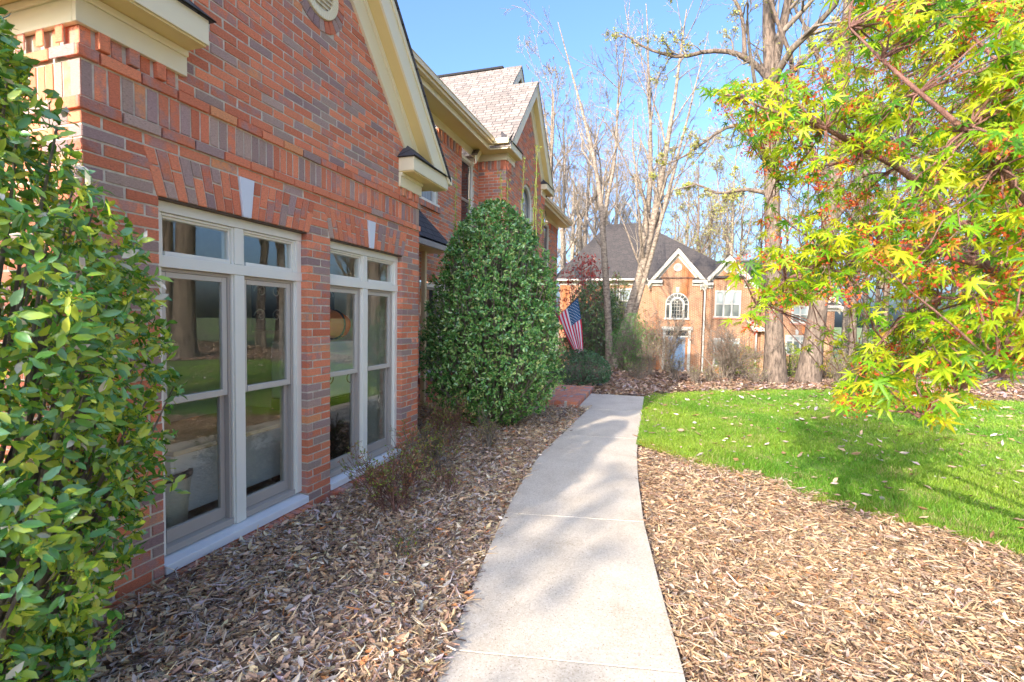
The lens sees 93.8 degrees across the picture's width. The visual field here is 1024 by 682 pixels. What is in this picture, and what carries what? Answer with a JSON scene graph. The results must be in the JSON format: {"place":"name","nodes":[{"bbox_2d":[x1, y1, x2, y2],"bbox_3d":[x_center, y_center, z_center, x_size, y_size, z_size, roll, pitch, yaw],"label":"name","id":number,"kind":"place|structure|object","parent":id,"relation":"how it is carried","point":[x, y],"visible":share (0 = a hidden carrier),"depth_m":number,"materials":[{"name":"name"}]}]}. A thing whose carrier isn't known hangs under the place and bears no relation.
{"place":"outdoors","nodes":[
{"label":"outdoors","id":0,"kind":"place"},
{"bbox_2d":[330,309,350,339],"bbox_3d":[-1.993,-0.174,5.050,0.330,0.332,0.842,2,3,17],"label":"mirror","id":1,"kind":"object","parent":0,"point":[340,324],"visible":0.33,"depth_m":5.12,"materials":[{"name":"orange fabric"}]},
{"bbox_2d":[46,322,1023,681],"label":"ground","id":2,"kind":"structure","parent":0,"point":[658,564],"depth_m":3.05,"materials":[{"name":"soil"}]},
{"bbox_2d":[0,7,190,681],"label":"evergreen shrub","id":3,"kind":"object","parent":2,"relation":"on","point":[43,551],"visible":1,"depth_m":1.86,"materials":[{"name":"green plant"}]},
{"bbox_2d":[0,0,572,626],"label":"brick house","id":4,"kind":"structure","parent":2,"relation":"on","point":[306,156],"depth_m":4.03,"materials":[{"name":"brick"}]},
{"bbox_2d":[165,468,192,528],"bbox_3d":[-2.484,1.204,3.407,0.370,0.570,0.370,2,3,17],"label":"waste bin","id":5,"kind":"object","parent":4,"relation":"on","point":[177,504],"visible":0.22,"depth_m":3.35,"materials":[{"name":"beige plastic"}]},
{"bbox_2d":[164,406,279,510],"bbox_3d":[-2.529,1.084,4.151,0.900,0.735,1.500,2,3,17],"label":"desk","id":6,"kind":"object","parent":4,"relation":"on","point":[193,444],"visible":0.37,"depth_m":3.94,"materials":[{"name":"wood"}]},
{"bbox_2d":[157,200,308,574],"bbox_3d":[-1.993,0.267,3.502,0.172,2.290,1.243,2,3,17],"label":"window","id":7,"kind":"structure","parent":4,"relation":"in","point":[237,514],"depth_m":3.47,"materials":[{"name":"paint"}]},
{"bbox_2d":[251,285,333,330],"bbox_3d":[-2.330,-0.394,5.221,0.023,0.550,1.220,2,3,17],"label":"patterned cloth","id":8,"kind":"object","parent":4,"relation":"hanging from","point":[265,306],"visible":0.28,"depth_m":4.80,"materials":[{"name":"grey fabric"}]},
{"bbox_2d":[271,339,352,481],"bbox_3d":[-2.046,0.703,5.105,0.525,1.420,0.800,2,3,17],"label":"storage cabinet","id":9,"kind":"object","parent":4,"relation":"on","point":[341,354],"visible":0.27,"depth_m":5.12,"materials":[{"name":"beige plastic"}]},
{"bbox_2d":[330,241,400,490],"bbox_3d":[-1.531,0.204,4.966,0.172,2.290,1.246,2,3,17],"label":"window","id":10,"kind":"structure","parent":4,"relation":"in","point":[358,285],"depth_m":4.95,"materials":[{"name":"paint"}]},
{"bbox_2d":[419,129,439,207],"bbox_3d":[-1.642,-3.293,8.641,0.135,1.490,1.290,2,3,17],"label":"window","id":11,"kind":"structure","parent":4,"relation":"in","point":[429,196],"depth_m":9.07,"materials":[{"name":"white glass"}]},
{"bbox_2d":[418,282,448,377],"bbox_3d":[-1.481,-0.237,9.483,0.135,1.750,1.640,2,3,17],"label":"window","id":12,"kind":"structure","parent":4,"relation":"in","point":[430,287],"depth_m":9.11,"materials":[{"name":"grey"}]},
{"bbox_2d":[461,154,472,233],"bbox_3d":[-1.014,-3.135,10.659,0.135,1.840,0.760,2,3,17],"label":"window","id":13,"kind":"structure","parent":4,"relation":"in","point":[467,166],"depth_m":10.75,"materials":[{"name":"grey"}]},
{"bbox_2d":[521,184,531,287],"bbox_3d":[0.348,-2.652,12.821,0.160,3.015,1.110,2,3,17],"label":"window","id":14,"kind":"structure","parent":4,"relation":"in","point":[526,206],"depth_m":13.02,"materials":[{"name":"grey glass"}]},
{"bbox_2d":[543,222,548,272],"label":"window","id":15,"kind":"structure","parent":4,"relation":"in","point":[546,227],"depth_m":18.09,"materials":[{"name":"grey glass"}]},
{"bbox_2d":[557,295,582,352],"bbox_3d":[2.033,-0.666,18.290,1.421,2.202,0.286,3,3,30],"label":"flag","id":16,"kind":"object","parent":4,"relation":"attached to","point":[569,316],"depth_m":18.13,"materials":[{"name":"multicoloured fabric"}]},
{"bbox_2d":[14,380,627,681],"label":"leaf litter","id":17,"kind":"object","parent":2,"relation":"on","point":[269,543],"visible":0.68,"depth_m":2.90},
{"bbox_2d":[338,435,438,519],"bbox_3d":[-1.008,1.176,4.061,0.849,0.708,0.683,-1,4,-42],"label":"azalea shrub","id":18,"kind":"object","parent":2,"relation":"on","point":[371,477],"visible":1,"depth_m":4.02,"materials":[{"name":"brown plant"}]},
{"bbox_2d":[379,523,424,563],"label":"azalea shrub","id":19,"kind":"object","parent":2,"relation":"on","point":[399,545],"visible":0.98,"depth_m":3.42,"materials":[{"name":"brown plant"}]},
{"bbox_2d":[387,419,464,476],"bbox_3d":[-0.959,1.175,5.060,0.811,0.666,0.812,0,3,-17],"label":"azalea shrub","id":20,"kind":"object","parent":2,"relation":"on","point":[438,446],"visible":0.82,"depth_m":5.11,"materials":[{"name":"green plant"}]},
{"bbox_2d":[424,465,467,494],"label":"azalea shrub","id":21,"kind":"object","parent":2,"relation":"on","point":[452,477],"visible":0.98,"depth_m":4.53,"materials":[{"name":"brown plant"}]},
{"bbox_2d":[418,390,475,453],"bbox_3d":[-0.859,1.050,6.117,0.684,0.810,0.890,0,3,-25],"label":"azalea shrub","id":22,"kind":"object","parent":2,"relation":"on","point":[453,425],"visible":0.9,"depth_m":6.04,"materials":[{"name":"brown plant"}]},
{"bbox_2d":[473,407,500,452],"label":"azalea shrub","id":23,"kind":"object","parent":2,"relation":"on","point":[489,430],"visible":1,"depth_m":6.19,"materials":[{"name":"brown plant"}]},
{"bbox_2d":[418,145,571,426],"bbox_3d":[-0.324,-0.753,7.471,2.507,4.340,2.435,2,3,17],"label":"holly bush","id":24,"kind":"object","parent":2,"relation":"on","point":[495,359],"visible":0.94,"depth_m":6.92,"materials":[{"name":"green plant"}]},
{"bbox_2d":[516,20,582,267],"bbox_3d":[2.117,-8.517,29.936,4.154,21.680,6.136,1,3,5],"label":"bare tree","id":25,"kind":"object","parent":2,"relation":"on","point":[551,127],"visible":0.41,"depth_m":28.93,"materials":[{"name":"beige plant"}]},
{"bbox_2d":[544,160,571,271],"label":"bare tree","id":26,"kind":"object","parent":2,"relation":"on","point":[557,195],"visible":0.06,"depth_m":50.28,"materials":[{"name":"beige plant"}]},
{"bbox_2d":[437,394,685,681],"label":"walkway","id":27,"kind":"structure","parent":2,"relation":"on","point":[569,577],"depth_m":3.08,"materials":[{"name":"concrete"}]},
{"bbox_2d":[536,385,593,407],"bbox_3d":[0.476,1.177,10.690,2.380,0.181,2.321,2,3,17],"label":"brick step","id":28,"kind":"object","parent":2,"relation":"on","point":[572,395],"visible":0.29,"depth_m":10.08,"materials":[{"name":"brick"}]},
{"bbox_2d":[545,91,593,348],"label":"bare tree","id":29,"kind":"object","parent":2,"relation":"on","point":[562,194],"visible":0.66,"depth_m":33.50,"materials":[{"name":"brown plant"}]},
{"bbox_2d":[502,0,646,366],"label":"slender tree","id":30,"kind":"object","parent":2,"relation":"on","point":[601,222],"visible":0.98,"depth_m":18.88,"materials":[{"name":"brown plant"}]},
{"bbox_2d":[558,138,597,260],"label":"bare tree","id":31,"kind":"object","parent":2,"relation":"on","point":[572,253],"visible":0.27,"depth_m":42.07,"materials":[{"name":"beige plant"}]},
{"bbox_2d":[565,180,595,255],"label":"bare tree","id":32,"kind":"object","parent":2,"relation":"on","point":[577,225],"visible":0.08,"depth_m":57.95,"materials":[{"name":"beige plant"}]},
{"bbox_2d":[551,349,612,385],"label":"boxwood bush","id":33,"kind":"object","parent":2,"relation":"on","point":[579,373],"visible":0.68,"depth_m":12.14,"materials":[{"name":"green plant"}]},
{"bbox_2d":[556,253,619,362],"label":"red maple","id":34,"kind":"object","parent":2,"relation":"on","point":[590,274],"visible":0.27,"depth_m":22.76,"materials":[{"name":"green plant"}]},
{"bbox_2d":[560,280,622,366],"bbox_3d":[3.352,-0.510,20.039,2.736,4.103,2.796,2,3,17],"label":"shrub","id":35,"kind":"object","parent":2,"relation":"on","point":[593,335],"visible":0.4,"depth_m":19.53,"materials":[{"name":"green plant"}]},
{"bbox_2d":[554,67,631,262],"bbox_3d":[5.948,-9.225,37.169,6.285,22.205,4.255,2,3,17],"label":"bare tree","id":36,"kind":"object","parent":2,"relation":"on","point":[584,228],"visible":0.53,"depth_m":37.01,"materials":[{"name":"brown plant"}]},
{"bbox_2d":[575,164,625,241],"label":"bare tree","id":37,"kind":"object","parent":2,"relation":"on","point":[595,204],"visible":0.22,"depth_m":40.40,"materials":[{"name":"beige plant"}]},
{"bbox_2d":[575,118,633,231],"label":"bare tree","id":38,"kind":"object","parent":2,"relation":"on","point":[607,157],"visible":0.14,"depth_m":45.08,"materials":[{"name":"beige plant"}]},
{"bbox_2d":[580,134,647,223],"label":"bare tree","id":39,"kind":"object","parent":2,"relation":"on","point":[624,204],"visible":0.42,"depth_m":42.55,"materials":[{"name":"beige plant"}]},
{"bbox_2d":[592,271,644,338],"bbox_3d":[4.597,-0.657,21.634,2.501,4.988,2.711,0,3,-23],"label":"pale shrub","id":40,"kind":"object","parent":2,"relation":"on","point":[622,307],"visible":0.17,"depth_m":21.22,"materials":[{"name":"beige plant"}]},
{"bbox_2d":[610,188,636,222],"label":"bare tree","id":41,"kind":"object","parent":2,"relation":"on","point":[620,209],"visible":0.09,"depth_m":57.58,"materials":[{"name":"beige plant"}]},
{"bbox_2d":[608,183,642,223],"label":"bare tree","id":42,"kind":"object","parent":2,"relation":"on","point":[631,207],"visible":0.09,"depth_m":45.84,"materials":[{"name":"beige plant"}]},
{"bbox_2d":[605,312,661,370],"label":"nandina bush","id":43,"kind":"object","parent":2,"relation":"on","point":[628,354],"visible":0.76,"depth_m":15.42,"materials":[{"name":"green plant"}]},
{"bbox_2d":[624,361,650,379],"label":"sapling clump","id":44,"kind":"object","parent":2,"relation":"on","point":[638,373],"visible":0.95,"depth_m":13.50,"materials":[{"name":"brown plant"}]},
{"bbox_2d":[636,335,665,377],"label":"sapling clump","id":45,"kind":"object","parent":2,"relation":"on","point":[650,362],"visible":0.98,"depth_m":14.02,"materials":[{"name":"brown plant"}]},
{"bbox_2d":[623,112,694,248],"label":"bare tree","id":46,"kind":"object","parent":2,"relation":"on","point":[665,229],"visible":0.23,"depth_m":41.34,"materials":[{"name":"beige plant"}]},
{"bbox_2d":[637,300,693,371],"bbox_3d":[4.998,-0.164,15.544,1.922,2.531,2.010,0,3,-23],"label":"bare shrub","id":47,"kind":"object","parent":2,"relation":"on","point":[674,343],"visible":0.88,"depth_m":15.45,"materials":[{"name":"brown plant"}]},
{"bbox_2d":[591,0,744,367],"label":"birch tree","id":48,"kind":"object","parent":2,"relation":"on","point":[647,245],"visible":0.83,"depth_m":17.85,"materials":[{"name":"brown plant"}]},
{"bbox_2d":[664,352,691,381],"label":"sapling clump","id":49,"kind":"object","parent":2,"relation":"on","point":[672,368],"visible":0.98,"depth_m":13.16,"materials":[{"name":"brown plant"}]},
{"bbox_2d":[656,177,716,259],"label":"bare tree","id":50,"kind":"object","parent":2,"relation":"on","point":[675,217],"visible":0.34,"depth_m":43.25,"materials":[{"name":"beige plant"}]},
{"bbox_2d":[681,358,709,384],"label":"sapling clump","id":51,"kind":"object","parent":2,"relation":"on","point":[693,370],"visible":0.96,"depth_m":12.77,"materials":[{"name":"brown plant"}]},
{"bbox_2d":[666,157,729,246],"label":"bare tree","id":52,"kind":"object","parent":2,"relation":"on","point":[687,218],"visible":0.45,"depth_m":55.39,"materials":[{"name":"beige plant"}]},
{"bbox_2d":[557,223,843,375],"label":"brick house","id":53,"kind":"structure","parent":2,"relation":"on","point":[692,281],"depth_m":28.37,"materials":[{"name":"orange brick"}]},
{"bbox_2d":[610,288,631,310],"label":"window","id":54,"kind":"structure","parent":53,"relation":"in","point":[629,292],"depth_m":29.66,"materials":[{"name":"white paint"}]},
{"bbox_2d":[668,337,684,371],"bbox_3d":[9.773,1.062,28.591,0.980,2.600,0.045,2,3,17],"label":"door","id":55,"kind":"structure","parent":53,"relation":"in","point":[678,353],"depth_m":28.50,"materials":[{"name":"blue"}]},
{"bbox_2d":[664,293,689,319],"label":"window","id":56,"kind":"structure","parent":53,"relation":"in","point":[672,307],"depth_m":28.46,"materials":[{"name":"white paint"}]},
{"bbox_2d":[712,338,739,365],"bbox_3d":[12.446,0.667,27.843,1.520,1.660,0.110,2,3,17],"label":"window","id":57,"kind":"structure","parent":53,"relation":"in","point":[714,338],"depth_m":27.96,"materials":[{"name":"white paint"}]},
{"bbox_2d":[713,290,741,317],"bbox_3d":[12.474,-2.135,27.713,1.510,1.570,0.110,2,3,17],"label":"window","id":58,"kind":"structure","parent":53,"relation":"in","point":[728,305],"depth_m":27.72,"materials":[{"name":"white paint"}]},
{"bbox_2d":[785,335,803,354],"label":"window","id":59,"kind":"structure","parent":53,"relation":"in","point":[788,338],"depth_m":26.71,"materials":[{"name":"white paint"}]},
{"bbox_2d":[790,306,808,322],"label":"window","id":60,"kind":"structure","parent":53,"relation":"in","point":[802,312],"depth_m":26.55,"materials":[{"name":"white paint"}]},
{"bbox_2d":[674,181,736,258],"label":"bare tree","id":61,"kind":"object","parent":2,"relation":"on","point":[685,238],"visible":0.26,"depth_m":46.16,"materials":[{"name":"beige plant"}]},
{"bbox_2d":[676,134,740,257],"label":"bare tree","id":62,"kind":"object","parent":2,"relation":"on","point":[705,234],"visible":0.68,"depth_m":38.77,"materials":[{"name":"brown plant"}]},
{"bbox_2d":[698,365,721,381],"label":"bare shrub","id":63,"kind":"object","parent":2,"relation":"on","point":[711,374],"visible":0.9,"depth_m":13.00,"materials":[{"name":"brown plant"}]},
{"bbox_2d":[679,107,758,260],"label":"bare tree","id":64,"kind":"object","parent":2,"relation":"on","point":[732,222],"visible":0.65,"depth_m":36.30,"materials":[{"name":"brown plant"}]},
{"bbox_2d":[683,317,783,383],"bbox_3d":[6.269,0.298,13.771,2.315,2.039,2.363,1,3,-11],"label":"bare shrub","id":65,"kind":"object","parent":2,"relation":"on","point":[729,354],"visible":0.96,"depth_m":13.59,"materials":[{"name":"brown plant"}]},
{"bbox_2d":[704,171,763,260],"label":"bare tree","id":66,"kind":"object","parent":2,"relation":"on","point":[723,247],"visible":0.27,"depth_m":56.16,"materials":[{"name":"beige plant"}]},
{"bbox_2d":[604,0,867,384],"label":"tall tree","id":67,"kind":"object","parent":2,"relation":"on","point":[774,361],"visible":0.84,"depth_m":13.09,"materials":[{"name":"brown plant"}]},
{"bbox_2d":[712,344,762,374],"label":"garden bush","id":68,"kind":"object","parent":2,"relation":"on","point":[749,365],"visible":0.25,"depth_m":16.72,"materials":[{"name":"brown plant"}]},
{"bbox_2d":[721,143,789,260],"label":"bare tree","id":69,"kind":"object","parent":2,"relation":"on","point":[748,231],"visible":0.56,"depth_m":38.32,"materials":[{"name":"beige plant"}]},
{"bbox_2d":[740,366,770,382],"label":"sapling clump","id":70,"kind":"object","parent":2,"relation":"on","point":[755,376],"visible":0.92,"depth_m":12.96,"materials":[{"name":"brown plant"}]},
{"bbox_2d":[738,196,795,259],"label":"bare tree","id":71,"kind":"object","parent":2,"relation":"on","point":[761,242],"visible":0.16,"depth_m":41.94,"materials":[{"name":"beige plant"}]},
{"bbox_2d":[733,137,808,260],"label":"bare tree","id":72,"kind":"object","parent":2,"relation":"on","point":[787,208],"visible":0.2,"depth_m":35.80,"materials":[{"name":"beige plant"}]},
{"bbox_2d":[531,365,1023,401],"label":"leaf litter","id":73,"kind":"object","parent":2,"relation":"on","point":[1011,392],"visible":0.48,"depth_m":12.35,"materials":[{"name":"brown plant"}]},
{"bbox_2d":[784,343,800,377],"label":"garden bush","id":74,"kind":"object","parent":2,"relation":"on","point":[791,368],"visible":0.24,"depth_m":16.42,"materials":[{"name":"green plant"}]},
{"bbox_2d":[781,148,867,259],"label":"bare tree","id":75,"kind":"object","parent":2,"relation":"on","point":[800,234],"visible":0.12,"depth_m":40.10,"materials":[{"name":"beige plant"}]},
{"bbox_2d":[632,446,1023,681],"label":"wood mulch","id":76,"kind":"object","parent":2,"relation":"on","point":[710,581],"visible":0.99,"depth_m":2.99,"materials":[{"name":"brown wood"}]},
{"bbox_2d":[636,387,1023,560],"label":"lawn","id":77,"kind":"structure","parent":2,"relation":"on","point":[815,467],"depth_m":6.43,"materials":[{"name":"green plant"}]},
{"bbox_2d":[632,387,1023,537],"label":"fallen leaves","id":78,"kind":"object","parent":77,"relation":"on","point":[992,533],"visible":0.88,"depth_m":6.97,"materials":[{"name":"brown plant"}]},
{"bbox_2d":[787,99,872,258],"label":"bare tree","id":79,"kind":"object","parent":2,"relation":"on","point":[817,193],"visible":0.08,"depth_m":38.24,"materials":[{"name":"brown plant"}]},
{"bbox_2d":[822,350,856,378],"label":"garden bush","id":80,"kind":"object","parent":2,"relation":"on","point":[828,373],"visible":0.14,"depth_m":16.36,"materials":[{"name":"brown plant"}]},
{"bbox_2d":[825,352,856,382],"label":"sapling clump","id":81,"kind":"object","parent":2,"relation":"on","point":[836,374],"visible":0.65,"depth_m":13.32,"materials":[{"name":"brown plant"}]},
{"bbox_2d":[769,0,928,383],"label":"tall tree","id":82,"kind":"object","parent":2,"relation":"on","point":[807,370],"visible":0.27,"depth_m":13.15,"materials":[{"name":"brown plant"}]},
{"bbox_2d":[694,0,1023,435],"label":"japanese maple","id":83,"kind":"object","parent":2,"relation":"on","point":[993,325],"visible":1,"depth_m":1.86,"materials":[{"name":"green plant"}]},
{"bbox_2d":[828,25,898,366],"bbox_3d":[23.000,-9.319,31.493,4.508,23.528,6.659,3,3,33],"label":"bare tree","id":84,"kind":"object","parent":2,"relation":"on","point":[845,321],"visible":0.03,"depth_m":31.61,"materials":[{"name":"brown plant"}]},
{"bbox_2d":[841,138,900,355],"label":"bare tree","id":85,"kind":"object","parent":2,"relation":"on","point":[864,340],"visible":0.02,"depth_m":40.63,"materials":[{"name":"brown plant"}]},
{"bbox_2d":[804,50,959,361],"bbox_3d":[19.077,-6.122,25.437,6.977,17.785,4.971,1,3,7],"label":"bare tree","id":86,"kind":"object","parent":2,"relation":"on","point":[851,345],"visible":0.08,"depth_m":25.61,"materials":[{"name":"brown plant"}]},
{"bbox_2d":[871,176,892,342],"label":"bare tree","id":87,"kind":"object","parent":2,"relation":"on","point":[878,294],"visible":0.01,"depth_m":48.79,"materials":[{"name":"brown plant"}]},
{"bbox_2d":[845,357,920,379],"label":"garden bush","id":88,"kind":"object","parent":2,"relation":"on","point":[877,377],"visible":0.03,"depth_m":17.51,"materials":[{"name":"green plant"}]},
{"bbox_2d":[845,44,978,373],"bbox_3d":[21.843,-7.670,26.659,5.271,20.800,6.652,-2,4,-44],"label":"bare tree","id":89,"kind":"object","parent":2,"relation":"on","point":[882,275],"visible":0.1,"depth_m":27.26,"materials":[{"name":"brown plant"}]},
{"bbox_2d":[883,147,956,362],"bbox_3d":[29.293,-6.543,34.789,6.169,16.904,4.484,-1,3,-30],"label":"bare tree","id":90,"kind":"object","parent":2,"relation":"on","point":[904,180],"visible":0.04,"depth_m":34.80,"materials":[{"name":"brown plant"}]},
{"bbox_2d":[903,163,958,353],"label":"bare tree","id":91,"kind":"object","parent":2,"relation":"on","point":[920,304],"visible":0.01,"depth_m":45.92,"materials":[{"name":"brown plant"}]},
{"bbox_2d":[878,62,1016,379],"bbox_3d":[25.165,-7.653,27.534,7.951,20.267,5.665,2,3,17],"label":"bare tree","id":92,"kind":"object","parent":2,"relation":"on","point":[926,298],"visible":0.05,"depth_m":27.83,"materials":[{"name":"grey plant"}]},
{"bbox_2d":[914,147,982,355],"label":"bare tree","id":93,"kind":"object","parent":2,"relation":"on","point":[953,287],"visible":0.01,"depth_m":33.96,"materials":[{"name":"brown plant"}]},
{"bbox_2d":[949,199,987,350],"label":"bare tree","id":94,"kind":"object","parent":2,"relation":"on","point":[959,291],"visible":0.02,"depth_m":48.23,"materials":[{"name":"brown plant"}]},
{"bbox_2d":[920,32,1021,376],"bbox_3d":[24.575,-6.957,25.030,7.491,19.096,5.338,0,3,-21],"label":"bare tree","id":95,"kind":"object","parent":2,"relation":"on","point":[965,212],"visible":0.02,"depth_m":24.84,"materials":[{"name":"brown plant"}]},
{"bbox_2d":[943,140,1004,372],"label":"bare tree","id":96,"kind":"object","parent":2,"relation":"on","point":[985,369],"visible":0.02,"depth_m":30.20,"materials":[{"name":"brown plant"}]},
{"bbox_2d":[957,37,1020,111],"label":"bare tree","id":97,"kind":"object","parent":2,"relation":"on","point":[983,68],"visible":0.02,"depth_m":16.42,"materials":[{"name":"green plant"}]},
{"bbox_2d":[997,169,1023,380],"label":"bare tree","id":98,"kind":"object","parent":2,"relation":"on","point":[1009,379],"visible":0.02,"depth_m":26.65,"materials":[{"name":"brown plant"}]},
{"bbox_2d":[397,0,1023,329],"label":"sky","id":99,"kind":"structure","parent":0,"point":[450,36],"materials":[{"name":"blue"}]}
]}

